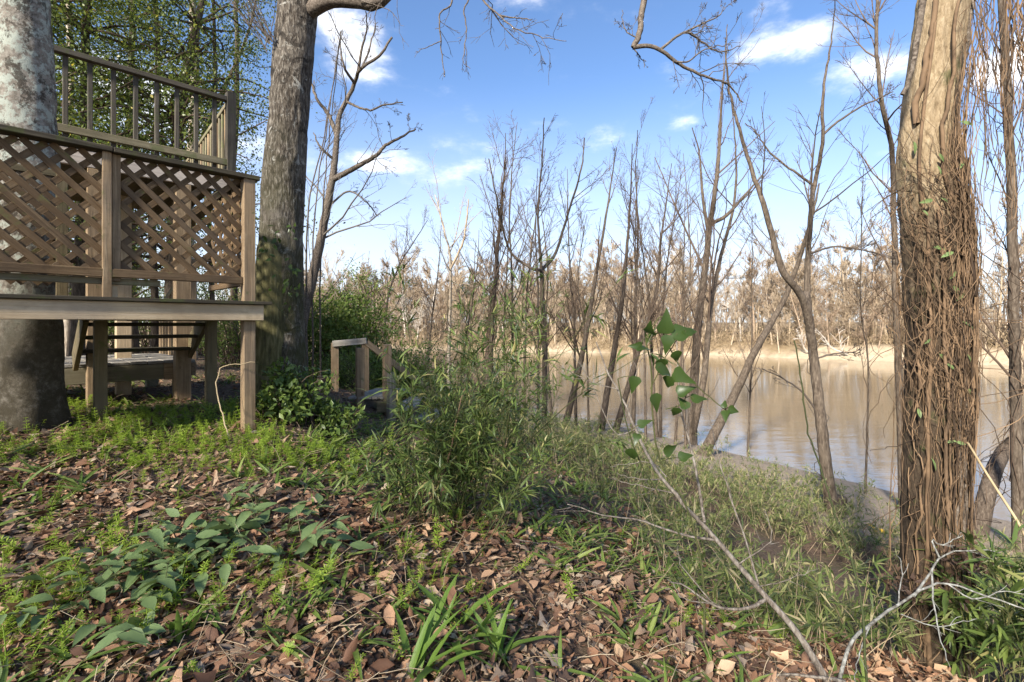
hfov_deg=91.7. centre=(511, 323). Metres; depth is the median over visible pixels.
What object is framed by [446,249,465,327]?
bare tree
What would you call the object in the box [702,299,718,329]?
bare tree
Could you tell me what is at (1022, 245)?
bare tree
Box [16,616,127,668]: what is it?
grass tuft
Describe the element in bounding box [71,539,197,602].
trailing plant
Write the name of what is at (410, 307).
bare tree
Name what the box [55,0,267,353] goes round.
evergreen tree
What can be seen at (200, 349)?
green bush
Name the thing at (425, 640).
grass tuft
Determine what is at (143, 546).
trailing plant
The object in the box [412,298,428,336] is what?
bare tree
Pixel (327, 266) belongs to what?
bare tree
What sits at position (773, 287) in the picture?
bare tree
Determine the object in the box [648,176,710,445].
bare tree
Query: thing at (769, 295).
bare tree
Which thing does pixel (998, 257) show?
bare tree
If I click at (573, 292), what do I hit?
bare tree
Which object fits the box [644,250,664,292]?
bare tree
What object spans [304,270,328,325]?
bare tree
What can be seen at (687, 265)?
bare tree
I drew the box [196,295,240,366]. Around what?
green bush
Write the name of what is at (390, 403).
timber piling
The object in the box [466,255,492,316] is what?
bare tree
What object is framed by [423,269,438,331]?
bare tree
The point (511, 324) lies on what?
bare tree
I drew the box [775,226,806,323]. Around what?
bare tree
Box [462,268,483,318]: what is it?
bare tree
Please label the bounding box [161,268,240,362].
green bush
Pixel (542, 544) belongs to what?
twig
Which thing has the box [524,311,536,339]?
bare tree
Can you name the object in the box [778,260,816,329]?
bare tree
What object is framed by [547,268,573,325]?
bare tree
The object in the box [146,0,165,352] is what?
bare tree
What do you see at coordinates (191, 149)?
bare tree
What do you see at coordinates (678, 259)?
bare tree
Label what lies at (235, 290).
bare tree
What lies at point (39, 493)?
grass tuft
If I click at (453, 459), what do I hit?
cane thicket
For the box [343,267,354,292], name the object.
bare tree
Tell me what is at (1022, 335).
bare tree
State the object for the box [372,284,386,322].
bare tree
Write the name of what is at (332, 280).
bare tree
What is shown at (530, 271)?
bare tree
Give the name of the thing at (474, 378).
brown thicket
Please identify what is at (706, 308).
bare tree
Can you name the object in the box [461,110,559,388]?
bare tree
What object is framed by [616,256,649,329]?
bare tree
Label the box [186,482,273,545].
trailing plant
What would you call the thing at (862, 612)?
brier stem
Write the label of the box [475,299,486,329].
bare tree
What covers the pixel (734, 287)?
bare tree
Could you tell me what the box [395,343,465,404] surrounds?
brown thicket
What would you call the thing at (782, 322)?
bare tree
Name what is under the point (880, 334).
bare tree
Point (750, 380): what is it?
bare tree
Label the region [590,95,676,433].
bare tree
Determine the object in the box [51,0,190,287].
evergreen tree
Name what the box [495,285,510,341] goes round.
bare tree
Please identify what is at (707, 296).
bare tree
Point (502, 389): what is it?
brown thicket
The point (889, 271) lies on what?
bare tree
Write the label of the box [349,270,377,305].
bare tree
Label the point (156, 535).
trailing plant
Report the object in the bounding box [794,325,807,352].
fallen limb
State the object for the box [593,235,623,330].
bare tree
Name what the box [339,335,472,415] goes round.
green bush
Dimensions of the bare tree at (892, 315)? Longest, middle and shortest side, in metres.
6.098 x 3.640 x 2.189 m
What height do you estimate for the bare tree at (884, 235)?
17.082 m
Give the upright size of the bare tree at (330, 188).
6.553 m
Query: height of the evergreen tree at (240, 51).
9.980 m
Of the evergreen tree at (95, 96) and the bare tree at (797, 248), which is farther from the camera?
the bare tree at (797, 248)
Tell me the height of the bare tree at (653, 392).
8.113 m
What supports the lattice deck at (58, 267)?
on the ground
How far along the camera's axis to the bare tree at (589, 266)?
70.73 m
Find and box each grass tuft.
[8,487,45,505]
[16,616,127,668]
[93,515,137,543]
[96,597,218,672]
[203,584,297,626]
[266,588,319,628]
[276,468,307,487]
[384,571,519,678]
[394,599,482,681]
[435,492,482,515]
[458,594,571,681]
[544,561,592,570]
[549,517,587,548]
[688,635,750,662]
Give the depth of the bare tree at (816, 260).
59.40 m
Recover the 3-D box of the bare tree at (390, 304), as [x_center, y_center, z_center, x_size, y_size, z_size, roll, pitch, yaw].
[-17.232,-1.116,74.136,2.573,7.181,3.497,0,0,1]
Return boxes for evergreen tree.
[51,0,150,340]
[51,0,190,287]
[51,0,264,355]
[51,0,345,296]
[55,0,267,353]
[142,0,276,207]
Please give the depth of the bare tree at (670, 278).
70.71 m
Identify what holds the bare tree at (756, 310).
on the ground
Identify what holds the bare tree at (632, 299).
on the ground
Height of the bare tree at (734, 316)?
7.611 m
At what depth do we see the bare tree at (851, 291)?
51.93 m
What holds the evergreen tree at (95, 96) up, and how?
on the ground
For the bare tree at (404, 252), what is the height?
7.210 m
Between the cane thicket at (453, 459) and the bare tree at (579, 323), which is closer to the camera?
the cane thicket at (453, 459)
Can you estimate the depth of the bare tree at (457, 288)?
73.86 m
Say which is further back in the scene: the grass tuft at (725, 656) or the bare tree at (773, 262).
the bare tree at (773, 262)
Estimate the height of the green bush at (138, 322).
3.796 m
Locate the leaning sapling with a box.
[550,309,845,681]
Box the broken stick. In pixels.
[967,442,1023,535]
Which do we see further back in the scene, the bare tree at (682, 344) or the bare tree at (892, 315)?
the bare tree at (892, 315)
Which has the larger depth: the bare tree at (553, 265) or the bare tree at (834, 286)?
the bare tree at (553, 265)
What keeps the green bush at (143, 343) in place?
on the ground
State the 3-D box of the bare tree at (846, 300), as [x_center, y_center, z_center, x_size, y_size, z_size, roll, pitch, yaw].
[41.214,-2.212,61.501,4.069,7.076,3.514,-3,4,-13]
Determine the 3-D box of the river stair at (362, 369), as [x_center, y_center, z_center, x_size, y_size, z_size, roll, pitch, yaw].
[-1.557,0.900,6.633,1.482,1.413,1.569,0,0,-25]
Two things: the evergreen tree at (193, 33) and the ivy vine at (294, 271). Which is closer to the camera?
the ivy vine at (294, 271)
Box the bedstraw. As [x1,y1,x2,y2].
[0,372,799,681]
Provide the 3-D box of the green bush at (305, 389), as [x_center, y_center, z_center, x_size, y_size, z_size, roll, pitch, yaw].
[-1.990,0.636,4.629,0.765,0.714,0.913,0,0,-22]
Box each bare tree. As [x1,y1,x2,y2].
[57,4,74,355]
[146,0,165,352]
[187,1,209,359]
[193,0,229,299]
[229,0,244,363]
[304,9,423,325]
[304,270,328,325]
[319,269,338,302]
[322,250,344,298]
[332,273,358,299]
[338,270,351,297]
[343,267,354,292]
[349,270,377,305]
[352,258,385,316]
[362,205,429,342]
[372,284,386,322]
[373,258,394,302]
[373,272,396,314]
[383,262,418,302]
[384,281,412,317]
[385,267,406,320]
[389,239,420,311]
[389,293,402,339]
[391,291,415,337]
[393,254,419,332]
[394,245,422,323]
[400,289,417,333]
[407,263,425,307]
[409,286,433,335]
[409,287,436,338]
[410,265,436,330]
[411,214,452,373]
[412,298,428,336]
[419,258,443,304]
[421,280,442,323]
[422,152,483,387]
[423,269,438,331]
[425,272,449,327]
[431,294,448,337]
[434,299,446,332]
[437,261,471,329]
[443,271,470,335]
[445,257,470,318]
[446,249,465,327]
[446,268,467,334]
[448,228,509,403]
[448,291,465,332]
[452,122,529,429]
[457,238,488,387]
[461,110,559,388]
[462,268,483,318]
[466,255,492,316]
[466,269,489,322]
[468,175,524,403]
[468,311,478,342]
[471,268,488,330]
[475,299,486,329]
[480,132,564,425]
[480,160,529,394]
[482,113,609,432]
[485,279,506,336]
[492,258,518,323]
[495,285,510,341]
[501,168,598,446]
[502,309,515,339]
[509,256,535,324]
[510,237,550,325]
[513,290,535,347]
[520,176,576,415]
[521,276,539,332]
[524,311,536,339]
[525,261,557,330]
[528,292,540,326]
[529,266,560,338]
[530,252,560,325]
[533,153,611,425]
[538,257,560,305]
[547,139,627,426]
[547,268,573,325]
[548,261,579,331]
[549,270,564,345]
[554,286,567,335]
[556,246,581,331]
[557,203,594,429]
[560,267,586,331]
[561,262,587,324]
[567,265,591,318]
[569,273,587,329]
[572,303,586,330]
[577,248,605,335]
[577,259,620,328]
[582,300,599,339]
[583,270,608,335]
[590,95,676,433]
[592,276,615,340]
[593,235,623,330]
[593,280,618,331]
[595,154,717,432]
[595,253,629,327]
[597,134,650,430]
[597,240,629,301]
[598,296,617,340]
[602,281,627,336]
[612,254,643,322]
[612,301,631,344]
[614,142,687,439]
[616,251,644,319]
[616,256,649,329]
[623,189,681,436]
[624,278,637,328]
[626,278,648,337]
[631,4,786,444]
[641,161,722,437]
[642,265,663,331]
[643,137,733,448]
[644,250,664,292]
[644,250,680,299]
[644,282,670,336]
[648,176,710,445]
[648,247,678,312]
[652,254,678,318]
[655,294,674,324]
[663,245,694,306]
[666,232,695,337]
[666,248,705,322]
[668,271,692,318]
[670,293,690,344]
[674,255,700,324]
[685,287,705,337]
[688,271,719,317]
[696,146,853,456]
[698,275,734,348]
[699,275,720,325]
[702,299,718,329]
[706,248,725,303]
[707,267,722,341]
[717,265,739,333]
[718,197,784,450]
[721,268,756,339]
[724,0,902,515]
[728,279,759,332]
[728,280,756,344]
[730,265,762,334]
[733,247,771,339]
[743,291,766,340]
[747,256,779,330]
[748,279,780,343]
[753,237,777,325]
[756,256,792,337]
[758,289,790,352]
[759,277,781,334]
[762,272,792,339]
[768,271,806,345]
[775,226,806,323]
[776,253,801,326]
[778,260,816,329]
[779,269,803,336]
[783,238,830,333]
[789,260,821,336]
[800,242,831,334]
[813,0,908,508]
[813,288,845,353]
[813,291,846,340]
[814,152,898,493]
[814,241,858,333]
[817,214,875,337]
[817,277,846,339]
[834,278,859,323]
[836,290,861,344]
[837,262,863,328]
[838,256,887,342]
[844,239,892,340]
[852,307,876,344]
[855,244,891,341]
[857,262,891,339]
[873,288,891,348]
[875,216,901,328]
[882,223,899,333]
[882,246,901,310]
[886,290,904,329]
[961,0,1023,553]
[974,341,1023,541]
[978,284,994,322]
[978,299,998,348]
[979,221,1023,346]
[979,280,990,301]
[980,251,1007,339]
[992,267,1023,330]
[996,195,1023,300]
[1020,319,1023,356]
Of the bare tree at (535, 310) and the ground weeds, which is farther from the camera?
the bare tree at (535, 310)
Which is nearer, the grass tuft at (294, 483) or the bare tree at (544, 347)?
the grass tuft at (294, 483)
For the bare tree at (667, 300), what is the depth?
61.92 m
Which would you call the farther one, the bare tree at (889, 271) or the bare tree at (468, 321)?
the bare tree at (889, 271)
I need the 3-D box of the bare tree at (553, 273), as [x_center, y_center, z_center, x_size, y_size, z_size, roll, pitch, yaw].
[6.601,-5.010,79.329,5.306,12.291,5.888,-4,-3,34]
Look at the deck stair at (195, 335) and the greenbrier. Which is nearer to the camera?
the greenbrier
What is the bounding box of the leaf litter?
[0,364,1002,681]
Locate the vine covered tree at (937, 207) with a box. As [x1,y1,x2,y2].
[811,0,1023,681]
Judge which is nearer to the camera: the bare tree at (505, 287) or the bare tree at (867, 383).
the bare tree at (867, 383)
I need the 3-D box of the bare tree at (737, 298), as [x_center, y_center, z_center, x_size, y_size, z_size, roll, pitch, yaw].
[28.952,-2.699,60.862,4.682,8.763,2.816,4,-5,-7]
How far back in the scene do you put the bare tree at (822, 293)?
51.56 m
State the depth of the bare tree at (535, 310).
69.11 m
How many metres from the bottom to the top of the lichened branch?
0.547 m
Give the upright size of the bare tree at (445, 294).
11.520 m
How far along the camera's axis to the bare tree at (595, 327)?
65.76 m
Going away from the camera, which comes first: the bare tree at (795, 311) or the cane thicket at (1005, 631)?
the cane thicket at (1005, 631)
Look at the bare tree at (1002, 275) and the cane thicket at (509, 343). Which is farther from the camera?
the bare tree at (1002, 275)
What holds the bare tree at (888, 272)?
on the ground
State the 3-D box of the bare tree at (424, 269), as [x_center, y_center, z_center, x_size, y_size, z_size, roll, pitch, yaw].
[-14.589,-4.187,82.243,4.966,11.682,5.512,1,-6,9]
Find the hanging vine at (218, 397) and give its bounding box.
[215,361,254,454]
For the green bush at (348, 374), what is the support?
on the ground
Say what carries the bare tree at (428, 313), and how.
on the ground
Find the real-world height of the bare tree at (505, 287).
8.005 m
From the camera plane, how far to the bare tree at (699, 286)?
75.91 m
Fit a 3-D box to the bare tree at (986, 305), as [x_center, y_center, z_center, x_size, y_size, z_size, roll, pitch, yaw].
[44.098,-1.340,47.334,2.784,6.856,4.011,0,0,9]
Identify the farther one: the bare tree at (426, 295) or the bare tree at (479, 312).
the bare tree at (479, 312)
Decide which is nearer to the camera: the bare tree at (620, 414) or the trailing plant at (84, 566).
the trailing plant at (84, 566)
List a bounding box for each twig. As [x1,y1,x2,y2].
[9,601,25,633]
[338,629,409,665]
[385,534,497,559]
[512,538,581,558]
[542,564,601,601]
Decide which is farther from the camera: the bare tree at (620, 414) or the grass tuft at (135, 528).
the bare tree at (620, 414)
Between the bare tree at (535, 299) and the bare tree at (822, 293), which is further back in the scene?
the bare tree at (535, 299)
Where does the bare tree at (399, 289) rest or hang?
on the ground
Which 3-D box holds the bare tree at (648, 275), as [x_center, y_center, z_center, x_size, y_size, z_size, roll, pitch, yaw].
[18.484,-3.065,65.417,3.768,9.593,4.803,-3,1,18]
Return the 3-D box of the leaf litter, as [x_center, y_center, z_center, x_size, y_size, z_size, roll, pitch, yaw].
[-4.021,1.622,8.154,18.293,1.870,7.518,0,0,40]
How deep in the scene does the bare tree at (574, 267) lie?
77.06 m
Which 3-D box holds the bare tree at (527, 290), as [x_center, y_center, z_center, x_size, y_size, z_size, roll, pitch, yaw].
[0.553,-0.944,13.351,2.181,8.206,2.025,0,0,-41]
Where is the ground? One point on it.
(774, 546)
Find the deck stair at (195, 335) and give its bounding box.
[72,320,204,370]
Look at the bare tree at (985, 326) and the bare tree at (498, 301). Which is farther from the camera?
the bare tree at (498, 301)
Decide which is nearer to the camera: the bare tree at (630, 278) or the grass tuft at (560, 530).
the grass tuft at (560, 530)
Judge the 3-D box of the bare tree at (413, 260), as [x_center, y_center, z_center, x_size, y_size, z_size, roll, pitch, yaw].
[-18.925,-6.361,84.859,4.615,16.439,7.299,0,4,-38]
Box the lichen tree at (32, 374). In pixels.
[0,0,71,433]
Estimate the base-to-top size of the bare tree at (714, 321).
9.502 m
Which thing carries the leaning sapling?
on the ground
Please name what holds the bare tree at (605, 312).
on the ground
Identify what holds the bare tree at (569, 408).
on the ground
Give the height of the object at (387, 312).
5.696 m
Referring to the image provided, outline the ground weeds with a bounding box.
[0,373,890,681]
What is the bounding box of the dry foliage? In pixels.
[387,271,1023,349]
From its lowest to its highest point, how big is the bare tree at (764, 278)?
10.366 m
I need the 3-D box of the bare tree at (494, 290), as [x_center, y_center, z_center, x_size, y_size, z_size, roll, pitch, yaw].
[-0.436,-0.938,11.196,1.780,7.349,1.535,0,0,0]
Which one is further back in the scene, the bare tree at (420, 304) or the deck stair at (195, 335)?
the bare tree at (420, 304)
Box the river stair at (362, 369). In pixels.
[331,338,444,426]
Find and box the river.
[221,349,1023,520]
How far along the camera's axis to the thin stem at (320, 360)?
7.05 m
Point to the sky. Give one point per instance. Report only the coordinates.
(596, 87)
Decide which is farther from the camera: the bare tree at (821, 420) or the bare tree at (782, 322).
the bare tree at (782, 322)
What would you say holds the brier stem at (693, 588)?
on the ground
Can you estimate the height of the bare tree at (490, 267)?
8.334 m
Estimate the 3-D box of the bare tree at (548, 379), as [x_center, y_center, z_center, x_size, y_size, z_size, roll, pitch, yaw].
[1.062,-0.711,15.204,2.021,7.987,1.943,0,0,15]
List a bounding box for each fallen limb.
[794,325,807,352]
[815,326,848,354]
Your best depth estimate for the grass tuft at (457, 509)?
3.18 m
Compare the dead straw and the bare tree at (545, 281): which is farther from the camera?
the bare tree at (545, 281)
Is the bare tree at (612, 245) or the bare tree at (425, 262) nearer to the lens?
the bare tree at (612, 245)
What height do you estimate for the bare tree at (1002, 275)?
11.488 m
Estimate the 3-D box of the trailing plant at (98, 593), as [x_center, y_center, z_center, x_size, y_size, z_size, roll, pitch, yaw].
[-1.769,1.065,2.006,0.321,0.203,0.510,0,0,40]
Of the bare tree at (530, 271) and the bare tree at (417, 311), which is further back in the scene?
the bare tree at (417, 311)
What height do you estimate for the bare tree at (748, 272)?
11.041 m
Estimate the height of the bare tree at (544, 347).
7.723 m
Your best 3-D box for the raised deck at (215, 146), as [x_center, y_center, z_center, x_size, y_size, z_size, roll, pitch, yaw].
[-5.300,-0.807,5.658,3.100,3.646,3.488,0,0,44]
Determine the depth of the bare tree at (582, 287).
80.97 m
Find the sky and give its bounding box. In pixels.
[55,0,1023,322]
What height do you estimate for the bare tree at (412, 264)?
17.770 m
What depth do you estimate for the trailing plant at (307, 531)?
2.23 m
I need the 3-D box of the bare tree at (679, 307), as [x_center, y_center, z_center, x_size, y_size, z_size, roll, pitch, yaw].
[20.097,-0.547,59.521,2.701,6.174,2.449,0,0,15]
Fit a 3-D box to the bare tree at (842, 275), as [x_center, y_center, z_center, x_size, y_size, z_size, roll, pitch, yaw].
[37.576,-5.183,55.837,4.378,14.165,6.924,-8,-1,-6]
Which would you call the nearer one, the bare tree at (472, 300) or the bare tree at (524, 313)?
the bare tree at (472, 300)
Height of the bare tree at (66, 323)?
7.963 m
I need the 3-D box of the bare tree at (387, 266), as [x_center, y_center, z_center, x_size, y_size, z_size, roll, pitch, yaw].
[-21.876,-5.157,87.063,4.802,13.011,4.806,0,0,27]
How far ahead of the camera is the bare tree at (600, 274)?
68.60 m
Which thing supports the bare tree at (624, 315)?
on the ground
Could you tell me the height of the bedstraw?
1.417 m
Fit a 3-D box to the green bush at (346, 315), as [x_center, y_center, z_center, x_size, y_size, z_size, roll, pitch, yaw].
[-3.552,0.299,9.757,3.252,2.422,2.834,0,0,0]
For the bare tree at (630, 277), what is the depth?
72.18 m
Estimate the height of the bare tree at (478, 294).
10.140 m
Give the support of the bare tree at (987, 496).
on the ground
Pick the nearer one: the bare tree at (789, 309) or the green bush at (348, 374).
the green bush at (348, 374)
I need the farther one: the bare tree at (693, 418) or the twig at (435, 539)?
the bare tree at (693, 418)
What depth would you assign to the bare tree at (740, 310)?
65.42 m
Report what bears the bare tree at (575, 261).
on the ground
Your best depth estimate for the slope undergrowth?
5.75 m
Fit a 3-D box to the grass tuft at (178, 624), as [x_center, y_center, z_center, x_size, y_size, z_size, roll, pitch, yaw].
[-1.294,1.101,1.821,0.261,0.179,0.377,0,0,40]
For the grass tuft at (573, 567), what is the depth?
2.67 m
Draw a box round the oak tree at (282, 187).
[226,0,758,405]
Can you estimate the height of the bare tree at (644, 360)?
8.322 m
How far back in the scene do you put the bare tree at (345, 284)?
88.28 m
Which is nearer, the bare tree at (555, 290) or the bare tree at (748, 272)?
the bare tree at (748, 272)
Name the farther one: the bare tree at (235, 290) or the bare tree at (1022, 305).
the bare tree at (1022, 305)
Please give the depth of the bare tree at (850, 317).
51.98 m
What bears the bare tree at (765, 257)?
on the ground
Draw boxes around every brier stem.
[648,461,751,681]
[794,340,867,681]
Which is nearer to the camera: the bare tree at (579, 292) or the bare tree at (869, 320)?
the bare tree at (869, 320)
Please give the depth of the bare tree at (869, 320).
50.83 m
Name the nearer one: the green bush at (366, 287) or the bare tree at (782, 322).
the green bush at (366, 287)
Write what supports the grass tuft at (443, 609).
on the ground
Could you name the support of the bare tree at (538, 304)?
on the ground
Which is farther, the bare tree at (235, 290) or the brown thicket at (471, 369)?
the brown thicket at (471, 369)
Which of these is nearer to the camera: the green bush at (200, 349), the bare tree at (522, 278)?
the green bush at (200, 349)
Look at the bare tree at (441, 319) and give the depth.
72.92 m
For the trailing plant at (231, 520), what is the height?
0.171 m
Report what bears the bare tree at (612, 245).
on the ground
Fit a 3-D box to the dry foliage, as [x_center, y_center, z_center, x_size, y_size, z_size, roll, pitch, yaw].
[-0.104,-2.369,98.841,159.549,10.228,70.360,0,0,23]
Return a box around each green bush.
[108,250,164,346]
[108,281,218,355]
[108,321,114,347]
[160,267,240,357]
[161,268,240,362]
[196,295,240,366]
[225,262,323,372]
[237,339,325,428]
[255,354,340,431]
[304,278,411,388]
[308,388,366,442]
[314,348,393,390]
[331,258,392,357]
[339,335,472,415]
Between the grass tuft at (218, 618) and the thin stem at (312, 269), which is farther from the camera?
the thin stem at (312, 269)
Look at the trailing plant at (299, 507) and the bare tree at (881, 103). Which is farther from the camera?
the bare tree at (881, 103)
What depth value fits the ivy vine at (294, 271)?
4.99 m
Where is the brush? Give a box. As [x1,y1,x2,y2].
[228,315,1023,353]
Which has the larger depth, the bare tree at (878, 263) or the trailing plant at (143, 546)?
the bare tree at (878, 263)
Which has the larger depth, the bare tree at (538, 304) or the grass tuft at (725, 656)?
the bare tree at (538, 304)
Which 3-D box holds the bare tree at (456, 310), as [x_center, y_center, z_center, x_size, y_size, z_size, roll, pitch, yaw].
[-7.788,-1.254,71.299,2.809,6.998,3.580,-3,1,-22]
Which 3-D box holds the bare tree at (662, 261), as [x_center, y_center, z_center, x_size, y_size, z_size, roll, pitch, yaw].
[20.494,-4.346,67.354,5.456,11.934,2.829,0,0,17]
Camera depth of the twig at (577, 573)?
2.62 m
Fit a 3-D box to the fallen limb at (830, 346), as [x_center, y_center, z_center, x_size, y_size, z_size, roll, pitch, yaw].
[31.189,1.698,49.579,5.426,2.970,1.928,0,0,-25]
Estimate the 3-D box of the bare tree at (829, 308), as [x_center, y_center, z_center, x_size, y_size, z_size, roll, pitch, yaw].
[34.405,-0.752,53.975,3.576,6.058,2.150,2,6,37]
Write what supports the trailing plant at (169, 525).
on the ground
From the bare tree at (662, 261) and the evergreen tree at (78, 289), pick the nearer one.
the evergreen tree at (78, 289)
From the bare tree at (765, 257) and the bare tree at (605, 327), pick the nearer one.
the bare tree at (605, 327)
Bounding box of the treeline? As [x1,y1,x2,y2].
[204,245,1022,343]
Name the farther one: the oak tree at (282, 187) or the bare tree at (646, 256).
the bare tree at (646, 256)
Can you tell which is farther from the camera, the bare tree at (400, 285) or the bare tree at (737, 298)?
the bare tree at (400, 285)
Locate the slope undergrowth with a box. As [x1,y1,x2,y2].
[404,360,1023,681]
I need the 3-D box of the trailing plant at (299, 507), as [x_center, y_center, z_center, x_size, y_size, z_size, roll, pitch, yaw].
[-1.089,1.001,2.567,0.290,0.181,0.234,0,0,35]
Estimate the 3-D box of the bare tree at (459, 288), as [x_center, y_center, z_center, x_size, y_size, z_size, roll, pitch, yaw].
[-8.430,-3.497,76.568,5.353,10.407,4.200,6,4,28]
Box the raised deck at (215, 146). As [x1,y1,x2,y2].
[54,45,235,407]
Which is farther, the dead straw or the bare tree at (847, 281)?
the bare tree at (847, 281)
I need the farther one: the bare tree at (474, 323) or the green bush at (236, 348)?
the bare tree at (474, 323)
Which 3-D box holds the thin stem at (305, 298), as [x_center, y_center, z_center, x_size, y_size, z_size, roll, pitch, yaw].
[-3.100,-1.957,7.556,1.029,6.077,1.662,0,0,40]
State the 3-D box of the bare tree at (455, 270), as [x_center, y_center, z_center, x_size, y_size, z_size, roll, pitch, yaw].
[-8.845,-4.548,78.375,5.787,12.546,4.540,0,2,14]
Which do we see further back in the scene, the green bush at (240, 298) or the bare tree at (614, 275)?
the bare tree at (614, 275)
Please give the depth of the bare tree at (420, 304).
74.25 m
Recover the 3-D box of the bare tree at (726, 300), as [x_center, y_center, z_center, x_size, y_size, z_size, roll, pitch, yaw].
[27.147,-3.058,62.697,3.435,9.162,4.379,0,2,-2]
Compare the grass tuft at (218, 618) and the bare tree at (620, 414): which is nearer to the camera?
the grass tuft at (218, 618)
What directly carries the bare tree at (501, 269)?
on the ground
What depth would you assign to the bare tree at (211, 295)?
9.97 m
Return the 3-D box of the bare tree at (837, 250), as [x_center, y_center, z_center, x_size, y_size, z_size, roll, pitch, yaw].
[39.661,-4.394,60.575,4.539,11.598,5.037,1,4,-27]
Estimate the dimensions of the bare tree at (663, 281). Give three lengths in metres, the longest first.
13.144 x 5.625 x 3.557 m
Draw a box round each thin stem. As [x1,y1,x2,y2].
[303,32,356,372]
[304,32,355,380]
[319,12,364,375]
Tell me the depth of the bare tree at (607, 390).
15.47 m
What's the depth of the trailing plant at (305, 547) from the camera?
2.23 m
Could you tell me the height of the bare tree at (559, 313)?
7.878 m
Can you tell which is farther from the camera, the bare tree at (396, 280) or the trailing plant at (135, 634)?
the bare tree at (396, 280)
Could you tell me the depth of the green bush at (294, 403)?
4.40 m
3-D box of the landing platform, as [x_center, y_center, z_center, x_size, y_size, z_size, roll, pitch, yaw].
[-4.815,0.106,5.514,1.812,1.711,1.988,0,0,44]
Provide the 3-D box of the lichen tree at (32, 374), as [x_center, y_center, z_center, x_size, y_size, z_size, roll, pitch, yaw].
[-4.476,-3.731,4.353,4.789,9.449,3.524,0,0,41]
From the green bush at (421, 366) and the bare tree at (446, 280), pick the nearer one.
the green bush at (421, 366)
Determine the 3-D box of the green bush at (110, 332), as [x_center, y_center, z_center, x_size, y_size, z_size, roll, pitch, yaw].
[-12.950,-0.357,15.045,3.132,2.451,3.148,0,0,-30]
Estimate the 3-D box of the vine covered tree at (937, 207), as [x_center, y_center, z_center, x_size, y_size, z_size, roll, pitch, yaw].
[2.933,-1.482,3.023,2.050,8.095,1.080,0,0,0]
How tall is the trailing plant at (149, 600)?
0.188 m
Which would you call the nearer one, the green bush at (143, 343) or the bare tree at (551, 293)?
the green bush at (143, 343)
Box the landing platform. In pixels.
[64,259,195,395]
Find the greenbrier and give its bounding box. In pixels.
[617,308,738,640]
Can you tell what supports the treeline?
on the ground
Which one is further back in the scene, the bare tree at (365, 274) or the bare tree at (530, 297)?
the bare tree at (365, 274)
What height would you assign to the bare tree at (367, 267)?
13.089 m
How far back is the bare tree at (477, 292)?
74.09 m
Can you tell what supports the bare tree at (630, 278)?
on the ground
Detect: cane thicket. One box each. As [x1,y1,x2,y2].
[332,253,675,563]
[433,243,579,465]
[908,515,1023,681]
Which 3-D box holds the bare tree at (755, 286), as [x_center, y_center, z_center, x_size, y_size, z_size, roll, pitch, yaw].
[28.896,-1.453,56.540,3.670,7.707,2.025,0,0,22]
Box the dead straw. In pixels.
[0,369,1016,681]
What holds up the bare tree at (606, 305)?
on the ground
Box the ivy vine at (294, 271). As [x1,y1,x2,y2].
[255,220,331,397]
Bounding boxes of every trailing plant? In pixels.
[0,552,149,634]
[38,544,149,607]
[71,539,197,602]
[72,559,183,658]
[94,508,180,587]
[122,541,259,609]
[127,527,229,557]
[130,508,263,567]
[152,482,249,547]
[180,512,249,563]
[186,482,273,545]
[204,486,285,531]
[205,519,326,577]
[271,493,333,539]
[294,516,374,559]
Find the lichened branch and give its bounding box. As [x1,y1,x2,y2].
[838,533,1023,681]
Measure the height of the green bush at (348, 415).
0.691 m
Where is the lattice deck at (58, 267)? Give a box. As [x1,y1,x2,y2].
[0,124,271,432]
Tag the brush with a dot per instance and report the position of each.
(786, 339)
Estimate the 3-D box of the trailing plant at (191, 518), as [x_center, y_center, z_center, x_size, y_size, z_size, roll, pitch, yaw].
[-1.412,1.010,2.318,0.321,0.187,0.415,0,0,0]
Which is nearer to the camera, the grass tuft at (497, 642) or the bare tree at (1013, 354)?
the grass tuft at (497, 642)
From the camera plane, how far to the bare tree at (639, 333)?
61.86 m
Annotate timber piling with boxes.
[386,372,395,420]
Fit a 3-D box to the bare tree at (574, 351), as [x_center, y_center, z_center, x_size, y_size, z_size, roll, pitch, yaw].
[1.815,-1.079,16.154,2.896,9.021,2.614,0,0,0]
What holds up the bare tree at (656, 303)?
on the ground
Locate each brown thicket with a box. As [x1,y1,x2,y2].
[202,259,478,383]
[310,308,482,377]
[363,312,517,391]
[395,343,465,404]
[399,334,530,394]
[435,363,536,417]
[445,369,484,404]
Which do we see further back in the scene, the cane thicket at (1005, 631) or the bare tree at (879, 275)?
the bare tree at (879, 275)
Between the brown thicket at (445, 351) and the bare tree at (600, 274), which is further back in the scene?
the bare tree at (600, 274)
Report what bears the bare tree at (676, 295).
on the ground
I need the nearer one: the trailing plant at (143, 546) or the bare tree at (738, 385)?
the trailing plant at (143, 546)
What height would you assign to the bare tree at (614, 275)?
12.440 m
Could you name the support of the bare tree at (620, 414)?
on the ground
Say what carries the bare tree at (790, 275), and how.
on the ground
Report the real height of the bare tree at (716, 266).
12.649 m
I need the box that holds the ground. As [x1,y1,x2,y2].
[0,322,1023,681]
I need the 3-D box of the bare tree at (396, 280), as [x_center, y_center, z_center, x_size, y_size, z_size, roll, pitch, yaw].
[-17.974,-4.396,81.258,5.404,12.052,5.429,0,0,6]

